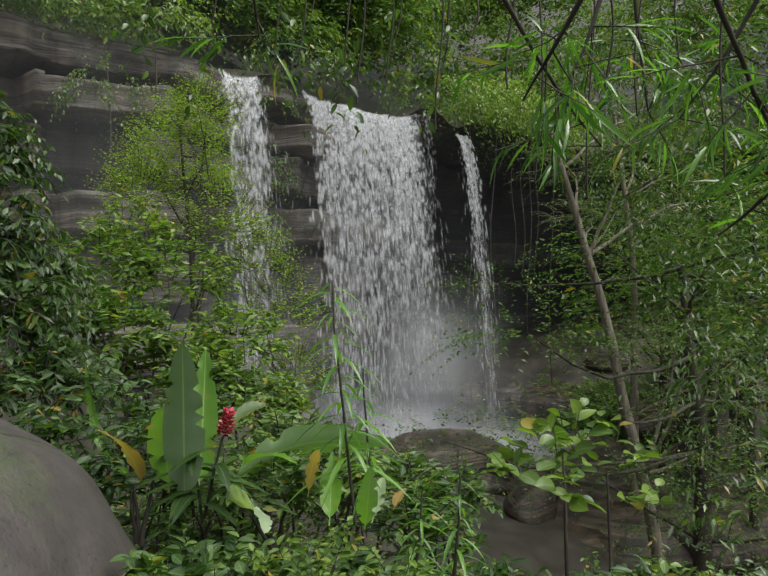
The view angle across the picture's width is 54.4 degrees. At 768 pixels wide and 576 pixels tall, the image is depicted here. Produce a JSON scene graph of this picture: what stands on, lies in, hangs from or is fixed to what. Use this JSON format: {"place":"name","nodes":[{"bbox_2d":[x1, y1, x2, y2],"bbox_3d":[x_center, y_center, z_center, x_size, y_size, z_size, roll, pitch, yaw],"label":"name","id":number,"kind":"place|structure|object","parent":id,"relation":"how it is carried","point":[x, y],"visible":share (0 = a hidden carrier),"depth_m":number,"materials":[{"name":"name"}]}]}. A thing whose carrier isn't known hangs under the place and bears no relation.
{"place":"outdoors","nodes":[
{"label":"outdoors","id":0,"kind":"place"},
{"bbox_2d":[97,429,406,509],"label":"dead leaves","id":1,"kind":"object","parent":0,"point":[135,460],"visible":0.98,"depth_m":2.78,"materials":[{"name":"brown plant"}]},
{"bbox_2d":[0,0,667,470],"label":"mist","id":2,"kind":"structure","parent":0,"point":[446,394],"depth_m":23.94,"materials":[{"name":"white liquid"}]},
{"bbox_2d":[217,69,504,436],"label":"waterfall water","id":3,"kind":"structure","parent":0,"point":[406,120],"depth_m":23.32,"materials":[{"name":"white liquid"}]},
{"bbox_2d":[224,75,495,431],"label":"water droplets","id":4,"kind":"object","parent":3,"relation":"on","point":[421,354],"depth_m":23.41},
{"bbox_2d":[0,11,767,417],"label":"cliff","id":5,"kind":"structure","parent":0,"point":[446,195],"depth_m":23.70,"materials":[{"name":"grey stone"}]},
{"bbox_2d":[0,143,767,575],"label":"ground","id":6,"kind":"structure","parent":0,"point":[538,545],"depth_m":17.26,"materials":[{"name":"brown soil"}]},
{"bbox_2d":[0,418,139,575],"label":"boulder","id":7,"kind":"object","parent":6,"relation":"on","point":[58,517],"visible":0.92,"depth_m":2.10,"materials":[{"name":"grey stone"}]},
{"bbox_2d":[0,0,767,575],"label":"leaves","id":8,"kind":"object","parent":6,"relation":"on","point":[178,550],"visible":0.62,"depth_m":4.44,"materials":[{"name":"green plant"}]},
{"bbox_2d":[0,0,767,575],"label":"leaves","id":9,"kind":"object","parent":6,"relation":"on","point":[516,116],"visible":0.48,"depth_m":12.04,"materials":[{"name":"green plant"}]},
{"bbox_2d":[0,0,767,575],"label":"dark wood","id":10,"kind":"object","parent":6,"relation":"on","point":[142,534],"visible":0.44,"depth_m":6.58,"materials":[{"name":"plant"}]},
{"bbox_2d":[216,407,236,436],"bbox_3d":[-0.639,0.562,2.787,0.181,0.245,0.077,0,0,-1],"label":"red ginger","id":11,"kind":"object","parent":10,"relation":"on","point":[229,416],"visible":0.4,"depth_m":2.78,"materials":[{"name":"red plant"}]},
{"bbox_2d":[85,343,388,529],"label":"banana leaves","id":12,"kind":"object","parent":10,"relation":"on","point":[185,422],"visible":0.83,"depth_m":2.91,"materials":[{"name":"green plant"}]},
{"bbox_2d":[218,401,385,533],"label":"pale leaves","id":13,"kind":"object","parent":10,"relation":"on","point":[237,495],"visible":0.83,"depth_m":2.76,"materials":[{"name":"green plant"}]},
{"bbox_2d":[143,14,767,575],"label":"bamboo leaves","id":14,"kind":"object","parent":10,"relation":"on","point":[561,124],"visible":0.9,"depth_m":2.24,"materials":[{"name":"green plant"}]},
{"bbox_2d":[98,0,767,453],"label":"forest leaves","id":15,"kind":"object","parent":6,"relation":"on","point":[416,26],"visible":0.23,"depth_m":28.19,"materials":[{"name":"green plant"}]},
{"bbox_2d":[237,356,767,575],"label":"stream rocks","id":16,"kind":"object","parent":6,"relation":"on","point":[593,519],"visible":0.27,"depth_m":19.29,"materials":[{"name":"grey stone"}]},
{"bbox_2d":[536,469,767,575],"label":"stones","id":17,"kind":"object","parent":16,"relation":"on","point":[726,565],"depth_m":16.65,"materials":[{"name":"grey stone"}]},
{"bbox_2d":[504,69,767,573],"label":"pale wood","id":18,"kind":"object","parent":6,"relation":"on","point":[632,430],"visible":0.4,"depth_m":14.94,"materials":[{"name":"plant"}]},
{"bbox_2d":[515,387,763,470],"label":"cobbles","id":19,"kind":"object","parent":6,"relation":"on","point":[593,418],"depth_m":28.73,"materials":[{"name":"grey stone"}]},
{"bbox_2d":[736,564,767,575],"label":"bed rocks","id":20,"kind":"object","parent":6,"relation":"on","point":[748,568],"depth_m":18.06,"materials":[{"name":"grey stone"}]},
{"bbox_2d":[0,0,767,151],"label":"hillside","id":21,"kind":"structure","parent":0,"point":[363,99],"depth_m":44.97,"materials":[{"name":"green plant"}]}
]}

